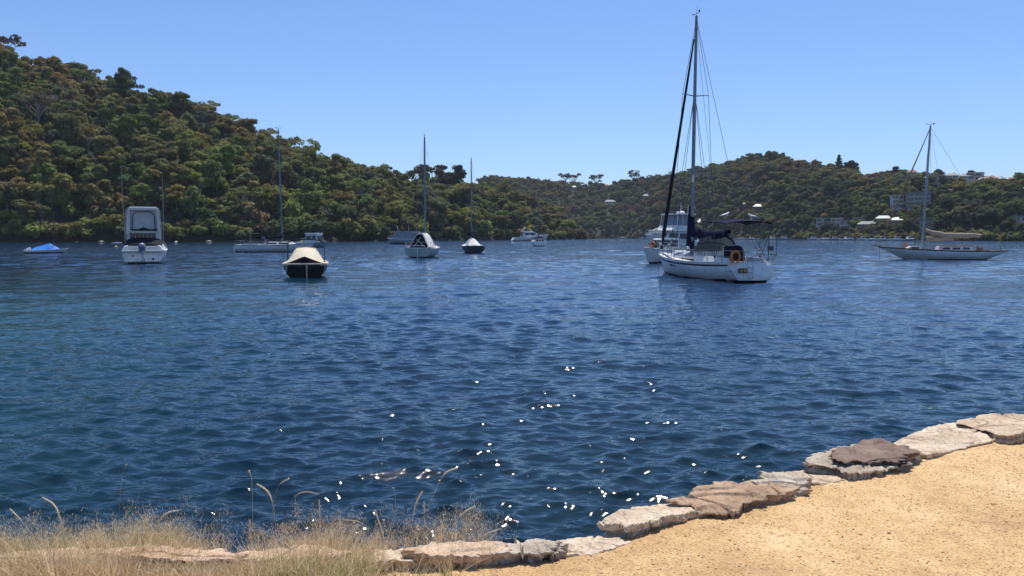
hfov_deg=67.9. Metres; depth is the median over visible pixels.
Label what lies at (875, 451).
sandstone block
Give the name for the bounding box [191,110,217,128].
gum tree
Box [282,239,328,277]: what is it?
motor launch
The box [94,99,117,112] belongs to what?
gum tree
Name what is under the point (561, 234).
shoreline shrub
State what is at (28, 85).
gum tree
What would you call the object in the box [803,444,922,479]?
sandstone block
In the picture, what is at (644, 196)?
house
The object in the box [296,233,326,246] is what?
motorboat
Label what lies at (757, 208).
house
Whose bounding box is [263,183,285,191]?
gum tree
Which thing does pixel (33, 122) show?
gum tree
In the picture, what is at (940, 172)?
gum tree
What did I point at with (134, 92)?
gum tree
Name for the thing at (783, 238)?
motorboat
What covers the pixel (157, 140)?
gum tree
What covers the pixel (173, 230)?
shoreline shrub
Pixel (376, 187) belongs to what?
gum tree
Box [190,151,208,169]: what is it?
gum tree
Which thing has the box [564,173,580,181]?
gum tree
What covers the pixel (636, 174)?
gum tree
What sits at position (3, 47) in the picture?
gum tree
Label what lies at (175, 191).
gum tree
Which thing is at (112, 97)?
gum tree
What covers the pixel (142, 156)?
gum tree
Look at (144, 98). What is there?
gum tree
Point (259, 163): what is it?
gum tree
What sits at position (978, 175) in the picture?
house
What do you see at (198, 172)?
gum tree
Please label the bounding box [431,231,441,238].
shoreline shrub
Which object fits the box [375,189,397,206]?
gum tree
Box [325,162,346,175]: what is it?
gum tree
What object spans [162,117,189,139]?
gum tree
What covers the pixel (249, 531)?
grass stalk
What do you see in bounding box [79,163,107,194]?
gum tree
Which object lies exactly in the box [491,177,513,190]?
gum tree
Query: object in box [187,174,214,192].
gum tree
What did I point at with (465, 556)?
sandstone block
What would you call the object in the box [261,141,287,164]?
gum tree
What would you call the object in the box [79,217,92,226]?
shoreline shrub
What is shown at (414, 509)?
grass stalk
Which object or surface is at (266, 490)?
grass stalk
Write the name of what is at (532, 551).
sandstone block
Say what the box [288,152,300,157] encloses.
gum tree
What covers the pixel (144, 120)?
gum tree
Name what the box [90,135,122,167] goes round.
gum tree
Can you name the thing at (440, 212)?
gum tree
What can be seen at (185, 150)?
gum tree
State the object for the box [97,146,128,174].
gum tree
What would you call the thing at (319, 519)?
grass stalk
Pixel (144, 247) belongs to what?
cabin cruiser
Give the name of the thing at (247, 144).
gum tree
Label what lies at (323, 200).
gum tree
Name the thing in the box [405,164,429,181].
gum tree
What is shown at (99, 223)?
shoreline shrub
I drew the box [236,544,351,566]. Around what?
sandstone block
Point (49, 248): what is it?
sailing dinghy
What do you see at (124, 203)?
gum tree
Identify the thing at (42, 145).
gum tree
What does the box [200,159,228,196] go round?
gum tree
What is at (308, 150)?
gum tree
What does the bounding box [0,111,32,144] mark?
gum tree
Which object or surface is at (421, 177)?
gum tree
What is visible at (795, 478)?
sandstone block
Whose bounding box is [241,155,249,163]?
gum tree
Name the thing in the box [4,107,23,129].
gum tree
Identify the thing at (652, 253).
motor cruiser
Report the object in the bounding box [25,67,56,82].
gum tree
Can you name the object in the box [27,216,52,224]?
shoreline shrub
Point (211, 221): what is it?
shoreline shrub
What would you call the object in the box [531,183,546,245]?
sailing sloop
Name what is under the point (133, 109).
gum tree
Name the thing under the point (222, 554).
sandstone block
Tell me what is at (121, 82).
gum tree
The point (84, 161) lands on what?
gum tree
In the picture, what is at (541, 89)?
sky
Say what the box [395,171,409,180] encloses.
gum tree
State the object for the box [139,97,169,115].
gum tree
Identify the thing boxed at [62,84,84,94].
gum tree
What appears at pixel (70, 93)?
gum tree
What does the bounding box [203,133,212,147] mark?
gum tree
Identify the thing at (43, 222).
shoreline shrub
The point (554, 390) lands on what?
water
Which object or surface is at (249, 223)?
shoreline shrub
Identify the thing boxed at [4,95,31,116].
gum tree
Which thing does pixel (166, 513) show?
grass stalk
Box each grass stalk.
[10,507,37,542]
[41,497,64,538]
[156,509,177,539]
[249,520,250,549]
[257,484,275,540]
[286,491,315,531]
[318,500,320,535]
[374,510,385,547]
[409,491,422,542]
[423,467,456,543]
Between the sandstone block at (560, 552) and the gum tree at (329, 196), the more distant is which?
the gum tree at (329, 196)
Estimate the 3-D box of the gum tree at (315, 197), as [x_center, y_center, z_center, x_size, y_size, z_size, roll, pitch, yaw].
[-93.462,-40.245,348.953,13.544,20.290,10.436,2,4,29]
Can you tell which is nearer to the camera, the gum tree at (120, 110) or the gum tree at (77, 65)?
the gum tree at (120, 110)
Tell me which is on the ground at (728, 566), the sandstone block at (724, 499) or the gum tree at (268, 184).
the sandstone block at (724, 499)
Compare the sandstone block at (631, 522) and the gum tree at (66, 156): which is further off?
the gum tree at (66, 156)
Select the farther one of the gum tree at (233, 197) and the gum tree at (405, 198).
the gum tree at (405, 198)
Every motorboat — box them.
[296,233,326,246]
[777,237,791,239]
[839,237,853,239]
[875,237,889,240]
[889,237,902,240]
[903,237,913,240]
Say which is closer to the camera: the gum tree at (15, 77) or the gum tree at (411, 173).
the gum tree at (15, 77)
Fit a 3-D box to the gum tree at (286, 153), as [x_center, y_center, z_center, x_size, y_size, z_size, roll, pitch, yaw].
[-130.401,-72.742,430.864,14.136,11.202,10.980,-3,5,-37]
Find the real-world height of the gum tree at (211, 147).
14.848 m
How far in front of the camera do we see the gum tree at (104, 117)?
361.39 m
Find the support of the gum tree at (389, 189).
on the hill at (105, 235)
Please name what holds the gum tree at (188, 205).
on the hill at (105, 235)
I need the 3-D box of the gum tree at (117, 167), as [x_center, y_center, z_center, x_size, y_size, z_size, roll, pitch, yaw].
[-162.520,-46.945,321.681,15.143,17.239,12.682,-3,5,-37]
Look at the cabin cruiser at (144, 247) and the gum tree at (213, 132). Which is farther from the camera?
the gum tree at (213, 132)
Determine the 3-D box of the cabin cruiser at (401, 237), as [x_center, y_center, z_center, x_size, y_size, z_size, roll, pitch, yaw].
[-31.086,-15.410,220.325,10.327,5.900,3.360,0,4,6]
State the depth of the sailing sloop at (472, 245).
102.77 m
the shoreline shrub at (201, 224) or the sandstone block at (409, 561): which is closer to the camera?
the sandstone block at (409, 561)
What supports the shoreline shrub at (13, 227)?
on the hill at (105, 235)
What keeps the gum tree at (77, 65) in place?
on the hill at (105, 235)
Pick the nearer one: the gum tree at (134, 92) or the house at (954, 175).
the gum tree at (134, 92)
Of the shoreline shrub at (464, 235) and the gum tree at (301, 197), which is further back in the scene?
the shoreline shrub at (464, 235)
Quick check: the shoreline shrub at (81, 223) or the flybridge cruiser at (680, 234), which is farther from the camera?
the shoreline shrub at (81, 223)
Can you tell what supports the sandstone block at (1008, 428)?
on the ground at (728, 566)
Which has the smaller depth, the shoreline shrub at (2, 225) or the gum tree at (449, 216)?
the shoreline shrub at (2, 225)
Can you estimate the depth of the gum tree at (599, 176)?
1212.94 m
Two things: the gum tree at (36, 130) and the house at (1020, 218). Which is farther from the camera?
the house at (1020, 218)
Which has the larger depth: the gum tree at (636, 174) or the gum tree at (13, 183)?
the gum tree at (636, 174)
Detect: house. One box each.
[604,200,615,204]
[642,194,649,199]
[752,204,761,212]
[816,218,827,227]
[830,218,842,228]
[839,221,849,228]
[852,217,865,220]
[857,220,875,230]
[875,215,890,224]
[890,195,903,210]
[891,216,902,223]
[905,192,934,210]
[906,170,916,174]
[918,217,933,234]
[928,175,944,184]
[945,172,958,177]
[959,173,974,182]
[967,172,984,180]
[1011,215,1023,229]
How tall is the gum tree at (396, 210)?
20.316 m
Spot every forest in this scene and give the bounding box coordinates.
[0,55,588,239]
[476,150,1023,240]
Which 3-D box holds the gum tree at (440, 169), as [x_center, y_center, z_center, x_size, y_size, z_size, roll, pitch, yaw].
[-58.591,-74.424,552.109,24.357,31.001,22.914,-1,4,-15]
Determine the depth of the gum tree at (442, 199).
425.34 m
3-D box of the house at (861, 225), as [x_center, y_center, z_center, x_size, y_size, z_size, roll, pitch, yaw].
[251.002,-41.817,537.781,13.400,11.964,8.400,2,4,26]
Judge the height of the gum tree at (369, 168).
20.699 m
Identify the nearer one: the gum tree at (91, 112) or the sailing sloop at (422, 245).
the sailing sloop at (422, 245)
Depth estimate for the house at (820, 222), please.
588.60 m
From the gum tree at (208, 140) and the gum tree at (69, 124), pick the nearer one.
the gum tree at (69, 124)
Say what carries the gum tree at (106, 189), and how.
on the hill at (105, 235)
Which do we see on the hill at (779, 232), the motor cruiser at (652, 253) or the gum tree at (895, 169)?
the gum tree at (895, 169)
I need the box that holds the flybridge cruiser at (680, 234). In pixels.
[645,205,735,247]
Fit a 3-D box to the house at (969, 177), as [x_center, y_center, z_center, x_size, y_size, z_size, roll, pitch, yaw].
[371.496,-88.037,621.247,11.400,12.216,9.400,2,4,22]
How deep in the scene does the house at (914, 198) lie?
523.83 m
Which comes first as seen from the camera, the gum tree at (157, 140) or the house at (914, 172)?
the gum tree at (157, 140)
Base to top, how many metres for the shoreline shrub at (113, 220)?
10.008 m
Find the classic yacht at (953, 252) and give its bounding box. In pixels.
[873,123,1008,259]
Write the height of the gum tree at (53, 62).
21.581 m
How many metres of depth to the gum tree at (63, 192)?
301.14 m
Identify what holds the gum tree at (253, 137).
on the hill at (105, 235)
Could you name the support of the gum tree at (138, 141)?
on the hill at (105, 235)
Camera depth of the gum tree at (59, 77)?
384.69 m
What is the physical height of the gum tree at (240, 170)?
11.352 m
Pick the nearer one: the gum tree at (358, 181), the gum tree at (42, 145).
the gum tree at (42, 145)
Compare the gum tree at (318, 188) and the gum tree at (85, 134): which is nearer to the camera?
the gum tree at (85, 134)
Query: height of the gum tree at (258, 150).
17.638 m
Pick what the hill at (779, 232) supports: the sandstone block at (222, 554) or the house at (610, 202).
the house at (610, 202)
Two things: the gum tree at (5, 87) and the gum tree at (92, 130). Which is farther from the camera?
the gum tree at (5, 87)
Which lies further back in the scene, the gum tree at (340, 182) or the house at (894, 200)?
the house at (894, 200)
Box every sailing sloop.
[233,127,313,251]
[404,135,439,257]
[462,158,484,252]
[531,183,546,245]
[658,10,776,281]
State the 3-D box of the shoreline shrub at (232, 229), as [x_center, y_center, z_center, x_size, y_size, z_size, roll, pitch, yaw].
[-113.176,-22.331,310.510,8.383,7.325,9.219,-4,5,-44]
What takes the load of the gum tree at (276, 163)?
on the hill at (105, 235)
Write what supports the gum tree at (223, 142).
on the hill at (105, 235)
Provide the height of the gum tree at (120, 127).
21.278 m
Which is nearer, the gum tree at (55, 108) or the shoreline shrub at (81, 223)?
the shoreline shrub at (81, 223)
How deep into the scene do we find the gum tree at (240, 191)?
322.58 m
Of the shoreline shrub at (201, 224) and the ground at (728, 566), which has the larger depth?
the shoreline shrub at (201, 224)
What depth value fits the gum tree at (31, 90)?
365.23 m
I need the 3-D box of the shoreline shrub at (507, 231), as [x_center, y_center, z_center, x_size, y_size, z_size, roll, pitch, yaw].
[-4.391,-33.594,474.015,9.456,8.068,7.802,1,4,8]
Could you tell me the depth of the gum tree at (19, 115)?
350.66 m
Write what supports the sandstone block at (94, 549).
on the ground at (728, 566)
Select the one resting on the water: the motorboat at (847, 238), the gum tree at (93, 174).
the motorboat at (847, 238)
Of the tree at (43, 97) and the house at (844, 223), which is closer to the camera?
the tree at (43, 97)
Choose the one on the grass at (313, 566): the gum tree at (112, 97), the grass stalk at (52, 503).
the grass stalk at (52, 503)
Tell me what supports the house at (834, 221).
on the hill at (779, 232)
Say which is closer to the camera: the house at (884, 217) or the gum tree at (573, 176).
the house at (884, 217)
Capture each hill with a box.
[0,103,576,241]
[478,170,1020,240]
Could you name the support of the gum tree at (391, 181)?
on the hill at (105, 235)
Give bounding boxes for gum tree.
[0,34,25,50]
[0,42,14,51]
[0,48,29,81]
[0,67,25,92]
[0,81,28,102]
[0,97,4,107]
[0,108,26,123]
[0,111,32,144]
[0,134,20,167]
[0,165,17,180]
[0,176,28,208]
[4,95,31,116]
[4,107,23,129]
[11,199,51,223]
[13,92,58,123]
[13,141,34,158]
[17,181,40,201]
[18,86,58,112]
[19,123,46,138]
[23,120,40,127]
[23,149,65,175]
[24,79,52,89]
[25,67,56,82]
[27,162,59,185]
[29,66,44,72]
[31,141,55,156]
[35,83,74,103]
[41,173,81,205]
[43,72,80,87]
[44,55,69,79]
[44,110,74,130]
[45,100,85,120]
[47,140,86,173]
[55,75,78,88]
[55,113,85,145]
[59,87,86,110]
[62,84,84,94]
[67,110,92,126]
[68,61,95,86]
[69,68,101,85]
[71,102,89,122]
[73,126,102,154]
[75,154,99,170]
[75,179,113,200]
[77,94,92,103]
[78,125,91,139]
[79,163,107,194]
[80,80,95,97]
[80,98,97,117]
[85,84,120,97]
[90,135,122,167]
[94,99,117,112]
[94,101,116,125]
[95,79,108,85]
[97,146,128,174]
[102,93,123,105]
[105,67,135,98]
[105,114,136,145]
[109,106,128,122]
[109,156,146,179]
[111,178,139,192]
[112,192,134,210]
[120,96,141,105]
[120,102,141,118]
[124,89,149,100]
[127,128,142,143]
[128,183,152,206]
[129,136,156,152]
[130,76,144,89]
[131,146,158,166]
[134,167,155,185]
[135,114,171,134]
[138,93,161,103]
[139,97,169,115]
[139,126,156,136]
[147,136,163,144]
[150,128,176,141]
[151,112,163,118]
[152,92,172,112]
[153,158,193,188]
[154,141,179,159]
[156,111,176,136]
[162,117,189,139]
[163,91,195,119]
[164,184,188,208]
[174,129,204,151]
[175,112,199,131]
[175,139,193,158]
[177,185,208,215]
[184,161,211,187]
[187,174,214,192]
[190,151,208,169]
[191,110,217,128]
[193,105,214,127]
[193,131,211,146]
[199,123,220,138]
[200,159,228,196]
[202,143,222,151]
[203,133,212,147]
[206,135,219,146]
[208,143,236,174]
[209,144,246,165]
[214,201,237,222]
[215,140,229,144]
[221,113,239,120]
[224,194,241,205]
[226,185,266,204]
[227,171,260,186]
[231,127,254,146]
[232,135,254,156]
[232,164,249,176]
[237,152,252,164]
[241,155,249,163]
[241,159,254,171]
[241,180,269,201]
[245,153,275,183]
[248,131,256,142]
[253,146,267,155]
[254,133,274,147]
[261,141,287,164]
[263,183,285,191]
[266,187,298,214]
[269,159,304,186]
[271,159,280,172]
[281,156,312,169]
[282,151,291,157]
[287,136,301,147]
[287,154,318,164]
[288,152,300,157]
[289,188,309,205]
[295,178,322,209]
[296,138,324,162]
[301,212,316,224]
[305,166,328,192]
[312,211,327,220]
[313,159,332,168]
[313,184,324,193]
[317,168,328,177]
[320,198,337,207]
[321,192,334,206]
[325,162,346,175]
[327,173,352,192]
[328,202,342,219]
[331,192,356,201]
[333,186,354,202]
[349,178,375,197]
[351,175,368,189]
[354,182,381,198]
[356,193,379,213]
[361,200,381,213]
[363,165,375,171]
[372,177,400,191]
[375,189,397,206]
[375,196,404,221]
[377,215,398,227]
[380,181,400,199]
[390,200,409,219]
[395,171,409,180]
[398,194,411,203]
[400,190,413,203]
[403,203,415,212]
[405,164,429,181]
[413,186,437,215]
[416,164,447,179]
[418,173,436,184]
[421,198,449,229]
[430,197,448,207]
[434,165,466,184]
[444,208,454,224]
[476,180,491,185]
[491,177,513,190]
[558,173,571,180]
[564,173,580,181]
[589,174,603,182]
[628,170,639,178]
[841,160,858,170]
[886,166,901,173]
[934,169,944,174]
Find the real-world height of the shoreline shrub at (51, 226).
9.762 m
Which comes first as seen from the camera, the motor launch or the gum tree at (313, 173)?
the motor launch
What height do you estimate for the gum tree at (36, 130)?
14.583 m
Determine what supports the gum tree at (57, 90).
on the hill at (105, 235)
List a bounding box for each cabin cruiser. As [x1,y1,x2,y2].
[115,173,167,263]
[388,231,419,243]
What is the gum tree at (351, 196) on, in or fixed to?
on the hill at (105, 235)
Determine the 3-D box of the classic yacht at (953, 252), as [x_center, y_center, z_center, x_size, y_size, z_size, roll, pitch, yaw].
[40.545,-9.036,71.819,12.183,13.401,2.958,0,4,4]
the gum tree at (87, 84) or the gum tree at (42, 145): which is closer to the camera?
the gum tree at (42, 145)
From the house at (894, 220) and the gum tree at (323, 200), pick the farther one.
the house at (894, 220)
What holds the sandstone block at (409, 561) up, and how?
on the ground at (728, 566)
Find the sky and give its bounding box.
[0,0,1023,185]
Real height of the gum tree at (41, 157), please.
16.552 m
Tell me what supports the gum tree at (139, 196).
on the hill at (105, 235)
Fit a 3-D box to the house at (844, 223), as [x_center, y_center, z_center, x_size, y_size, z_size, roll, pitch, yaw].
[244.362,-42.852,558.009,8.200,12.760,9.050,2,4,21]
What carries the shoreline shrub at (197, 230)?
on the hill at (105, 235)
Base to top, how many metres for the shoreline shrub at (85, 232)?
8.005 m
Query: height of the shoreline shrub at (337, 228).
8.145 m
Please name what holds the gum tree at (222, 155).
on the hill at (105, 235)
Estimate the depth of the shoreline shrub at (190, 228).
303.38 m
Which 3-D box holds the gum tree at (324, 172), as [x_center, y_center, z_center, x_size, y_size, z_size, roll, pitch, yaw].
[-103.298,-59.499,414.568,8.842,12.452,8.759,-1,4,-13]
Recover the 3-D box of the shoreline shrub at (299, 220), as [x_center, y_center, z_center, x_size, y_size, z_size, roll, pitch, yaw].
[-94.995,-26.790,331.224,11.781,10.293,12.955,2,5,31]
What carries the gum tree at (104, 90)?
on the hill at (105, 235)
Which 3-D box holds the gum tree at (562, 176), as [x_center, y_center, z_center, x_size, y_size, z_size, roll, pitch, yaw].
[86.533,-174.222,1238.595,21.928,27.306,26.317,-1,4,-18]
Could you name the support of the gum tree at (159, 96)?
on the hill at (105, 235)
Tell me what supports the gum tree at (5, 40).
on the hill at (105, 235)
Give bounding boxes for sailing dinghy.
[23,189,68,252]
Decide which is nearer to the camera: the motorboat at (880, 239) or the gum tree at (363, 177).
the motorboat at (880, 239)
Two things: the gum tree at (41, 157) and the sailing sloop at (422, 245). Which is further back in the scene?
the gum tree at (41, 157)
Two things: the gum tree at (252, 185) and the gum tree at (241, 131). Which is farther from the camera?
the gum tree at (241, 131)
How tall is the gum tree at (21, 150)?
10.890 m
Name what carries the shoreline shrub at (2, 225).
on the hill at (105, 235)
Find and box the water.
[0,238,1023,553]
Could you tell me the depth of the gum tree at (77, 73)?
404.84 m
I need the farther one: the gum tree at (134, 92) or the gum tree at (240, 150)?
the gum tree at (134, 92)
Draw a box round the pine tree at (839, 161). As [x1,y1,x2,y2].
[834,155,843,169]
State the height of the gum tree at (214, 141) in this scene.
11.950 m
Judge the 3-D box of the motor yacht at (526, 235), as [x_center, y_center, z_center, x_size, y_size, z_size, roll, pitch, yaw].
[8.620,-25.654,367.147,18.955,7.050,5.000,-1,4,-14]
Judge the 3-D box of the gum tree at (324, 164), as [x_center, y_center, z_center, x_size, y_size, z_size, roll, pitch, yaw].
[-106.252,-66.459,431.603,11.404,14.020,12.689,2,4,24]
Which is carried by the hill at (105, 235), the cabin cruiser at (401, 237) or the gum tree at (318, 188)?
the gum tree at (318, 188)
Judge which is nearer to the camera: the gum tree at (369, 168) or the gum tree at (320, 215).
the gum tree at (320, 215)
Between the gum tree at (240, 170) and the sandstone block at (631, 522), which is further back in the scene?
the gum tree at (240, 170)
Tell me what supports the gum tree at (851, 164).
on the hill at (779, 232)
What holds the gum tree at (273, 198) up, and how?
on the hill at (105, 235)
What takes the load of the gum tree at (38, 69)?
on the hill at (105, 235)
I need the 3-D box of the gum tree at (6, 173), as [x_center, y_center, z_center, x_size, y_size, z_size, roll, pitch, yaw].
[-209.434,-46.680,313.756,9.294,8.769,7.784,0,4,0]
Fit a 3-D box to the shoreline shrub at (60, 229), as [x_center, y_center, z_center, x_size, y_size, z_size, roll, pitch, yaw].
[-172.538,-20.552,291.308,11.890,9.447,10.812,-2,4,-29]
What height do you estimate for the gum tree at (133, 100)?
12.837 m
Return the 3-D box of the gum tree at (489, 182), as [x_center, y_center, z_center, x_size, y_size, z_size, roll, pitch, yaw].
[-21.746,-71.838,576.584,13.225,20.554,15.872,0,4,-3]
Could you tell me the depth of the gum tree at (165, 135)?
360.33 m
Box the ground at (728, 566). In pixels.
[363,441,1023,575]
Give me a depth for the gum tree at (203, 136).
368.23 m
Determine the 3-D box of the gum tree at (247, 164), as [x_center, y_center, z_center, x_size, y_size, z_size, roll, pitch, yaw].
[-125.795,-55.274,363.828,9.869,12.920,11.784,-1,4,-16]
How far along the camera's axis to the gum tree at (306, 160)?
390.43 m
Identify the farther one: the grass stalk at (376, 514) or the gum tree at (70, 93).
the gum tree at (70, 93)
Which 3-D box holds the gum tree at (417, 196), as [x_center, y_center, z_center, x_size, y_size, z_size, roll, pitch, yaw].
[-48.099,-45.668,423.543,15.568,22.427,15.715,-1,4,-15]
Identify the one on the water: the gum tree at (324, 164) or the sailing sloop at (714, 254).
the sailing sloop at (714, 254)
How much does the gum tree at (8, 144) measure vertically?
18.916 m
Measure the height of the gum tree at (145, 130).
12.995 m
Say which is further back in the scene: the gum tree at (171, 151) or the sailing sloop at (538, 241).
the gum tree at (171, 151)
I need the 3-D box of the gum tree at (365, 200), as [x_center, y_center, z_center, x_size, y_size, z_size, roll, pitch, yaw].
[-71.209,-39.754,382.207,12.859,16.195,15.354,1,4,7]
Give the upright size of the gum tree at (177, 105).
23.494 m
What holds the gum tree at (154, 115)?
on the hill at (105, 235)
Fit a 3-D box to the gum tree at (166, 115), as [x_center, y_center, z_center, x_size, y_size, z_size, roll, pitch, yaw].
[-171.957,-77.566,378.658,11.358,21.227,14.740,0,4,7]
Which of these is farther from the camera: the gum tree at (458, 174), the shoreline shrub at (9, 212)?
the gum tree at (458, 174)
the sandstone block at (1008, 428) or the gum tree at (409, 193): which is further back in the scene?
the gum tree at (409, 193)
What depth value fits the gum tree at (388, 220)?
371.57 m
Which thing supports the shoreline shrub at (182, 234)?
on the hill at (105, 235)
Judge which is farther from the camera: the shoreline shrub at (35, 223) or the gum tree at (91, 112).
the gum tree at (91, 112)
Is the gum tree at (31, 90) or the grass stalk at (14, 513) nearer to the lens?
the grass stalk at (14, 513)
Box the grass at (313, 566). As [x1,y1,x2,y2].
[0,495,517,575]
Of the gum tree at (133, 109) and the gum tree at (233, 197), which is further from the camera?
the gum tree at (133, 109)
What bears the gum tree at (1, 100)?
on the hill at (105, 235)
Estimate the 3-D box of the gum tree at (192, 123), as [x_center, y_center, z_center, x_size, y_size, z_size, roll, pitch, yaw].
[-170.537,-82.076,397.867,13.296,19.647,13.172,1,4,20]
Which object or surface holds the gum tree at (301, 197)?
on the hill at (105, 235)
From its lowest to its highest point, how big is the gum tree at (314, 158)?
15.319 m
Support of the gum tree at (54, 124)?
on the hill at (105, 235)
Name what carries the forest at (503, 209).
on the hill at (105, 235)
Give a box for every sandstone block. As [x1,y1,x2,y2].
[0,547,108,574]
[99,544,249,571]
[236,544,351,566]
[327,548,418,571]
[400,539,511,570]
[491,538,560,564]
[543,540,568,561]
[558,536,632,557]
[597,503,702,537]
[666,480,801,518]
[750,470,812,497]
[795,470,847,485]
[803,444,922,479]
[827,438,920,468]
[894,423,992,458]
[956,413,1023,444]
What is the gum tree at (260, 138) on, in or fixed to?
on the hill at (105, 235)
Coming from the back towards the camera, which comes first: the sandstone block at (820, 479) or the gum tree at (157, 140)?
the gum tree at (157, 140)
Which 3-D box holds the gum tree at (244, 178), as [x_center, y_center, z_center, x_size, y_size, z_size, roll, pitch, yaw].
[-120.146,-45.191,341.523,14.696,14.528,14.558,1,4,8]
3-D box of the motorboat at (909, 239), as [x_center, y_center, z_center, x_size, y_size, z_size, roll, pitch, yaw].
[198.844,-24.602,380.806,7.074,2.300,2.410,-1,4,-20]
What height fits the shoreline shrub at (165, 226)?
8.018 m
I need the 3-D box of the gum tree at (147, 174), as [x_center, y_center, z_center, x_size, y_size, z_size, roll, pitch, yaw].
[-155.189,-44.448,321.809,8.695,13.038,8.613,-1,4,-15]
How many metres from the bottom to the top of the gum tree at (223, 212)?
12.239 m
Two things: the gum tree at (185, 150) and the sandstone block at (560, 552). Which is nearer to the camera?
the sandstone block at (560, 552)
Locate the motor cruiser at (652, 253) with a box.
[642,238,685,262]
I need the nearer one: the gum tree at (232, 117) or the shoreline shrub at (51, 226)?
the shoreline shrub at (51, 226)
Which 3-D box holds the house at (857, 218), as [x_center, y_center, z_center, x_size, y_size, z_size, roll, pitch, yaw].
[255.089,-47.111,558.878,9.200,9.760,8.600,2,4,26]
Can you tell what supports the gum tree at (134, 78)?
on the hill at (105, 235)
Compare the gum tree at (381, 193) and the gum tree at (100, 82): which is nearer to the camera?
the gum tree at (381, 193)
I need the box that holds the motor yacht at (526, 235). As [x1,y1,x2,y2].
[511,228,547,240]
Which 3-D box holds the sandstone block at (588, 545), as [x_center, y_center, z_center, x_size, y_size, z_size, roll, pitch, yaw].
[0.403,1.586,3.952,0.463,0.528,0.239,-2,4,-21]
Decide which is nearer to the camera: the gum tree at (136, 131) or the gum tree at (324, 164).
the gum tree at (136, 131)
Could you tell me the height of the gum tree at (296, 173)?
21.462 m
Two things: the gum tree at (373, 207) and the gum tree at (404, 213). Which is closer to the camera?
the gum tree at (373, 207)
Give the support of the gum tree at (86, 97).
on the hill at (105, 235)
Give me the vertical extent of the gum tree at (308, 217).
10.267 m
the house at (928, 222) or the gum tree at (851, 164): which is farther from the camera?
the gum tree at (851, 164)
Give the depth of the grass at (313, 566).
3.61 m
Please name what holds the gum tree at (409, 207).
on the hill at (105, 235)
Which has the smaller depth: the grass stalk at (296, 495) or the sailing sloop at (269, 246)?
the grass stalk at (296, 495)
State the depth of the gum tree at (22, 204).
292.27 m
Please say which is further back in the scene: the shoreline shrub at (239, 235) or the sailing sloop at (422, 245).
the shoreline shrub at (239, 235)
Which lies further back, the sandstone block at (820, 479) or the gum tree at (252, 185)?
the gum tree at (252, 185)
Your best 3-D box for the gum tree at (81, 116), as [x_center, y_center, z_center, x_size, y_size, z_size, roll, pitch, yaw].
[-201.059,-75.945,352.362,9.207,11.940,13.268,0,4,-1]
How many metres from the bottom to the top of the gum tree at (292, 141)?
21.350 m
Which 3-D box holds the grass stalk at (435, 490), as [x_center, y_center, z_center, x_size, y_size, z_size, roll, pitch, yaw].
[-0.375,1.149,3.933,0.196,0.434,0.019,-2,4,-23]
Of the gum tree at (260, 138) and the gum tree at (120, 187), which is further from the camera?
the gum tree at (260, 138)
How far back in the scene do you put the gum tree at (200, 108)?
418.43 m
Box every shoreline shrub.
[0,223,6,230]
[1,209,26,221]
[1,220,25,235]
[23,220,45,229]
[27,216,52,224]
[37,219,55,225]
[40,222,59,238]
[44,223,68,237]
[60,220,84,238]
[69,221,95,229]
[76,225,98,237]
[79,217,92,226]
[84,216,106,232]
[96,213,123,230]
[156,222,169,231]
[164,226,189,239]
[164,227,181,237]
[174,218,192,227]
[185,225,195,233]
[190,217,209,227]
[192,226,207,234]
[196,217,220,227]
[225,225,242,236]
[233,227,252,239]
[235,219,256,227]
[279,215,304,228]
[329,221,339,233]
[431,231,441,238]
[461,232,470,238]
[500,228,511,234]
[555,231,566,237]
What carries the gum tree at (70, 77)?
on the hill at (105, 235)
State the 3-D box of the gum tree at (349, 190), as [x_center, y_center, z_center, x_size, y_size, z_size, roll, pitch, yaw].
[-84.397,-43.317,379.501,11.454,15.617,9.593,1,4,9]
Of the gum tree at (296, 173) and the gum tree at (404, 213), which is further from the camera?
the gum tree at (404, 213)
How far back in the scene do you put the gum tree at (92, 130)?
334.16 m
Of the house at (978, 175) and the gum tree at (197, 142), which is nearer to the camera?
the gum tree at (197, 142)
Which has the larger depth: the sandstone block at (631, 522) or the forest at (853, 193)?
the forest at (853, 193)
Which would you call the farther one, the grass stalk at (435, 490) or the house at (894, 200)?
the house at (894, 200)
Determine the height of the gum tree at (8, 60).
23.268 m
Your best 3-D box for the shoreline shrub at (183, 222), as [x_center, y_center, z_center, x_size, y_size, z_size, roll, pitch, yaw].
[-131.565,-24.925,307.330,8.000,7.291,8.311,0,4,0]
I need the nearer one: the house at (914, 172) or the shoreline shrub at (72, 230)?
the shoreline shrub at (72, 230)
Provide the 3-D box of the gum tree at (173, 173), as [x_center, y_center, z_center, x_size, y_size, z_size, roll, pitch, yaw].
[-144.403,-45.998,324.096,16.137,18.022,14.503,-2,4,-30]
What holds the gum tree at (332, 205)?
on the hill at (105, 235)
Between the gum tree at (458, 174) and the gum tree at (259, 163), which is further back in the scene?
the gum tree at (458, 174)
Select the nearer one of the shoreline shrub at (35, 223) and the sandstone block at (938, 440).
the sandstone block at (938, 440)
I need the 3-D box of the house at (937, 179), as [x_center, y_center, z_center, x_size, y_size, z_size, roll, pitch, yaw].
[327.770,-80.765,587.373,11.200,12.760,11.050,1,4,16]
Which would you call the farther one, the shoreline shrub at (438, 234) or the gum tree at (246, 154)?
the shoreline shrub at (438, 234)
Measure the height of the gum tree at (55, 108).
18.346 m
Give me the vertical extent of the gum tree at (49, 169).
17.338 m

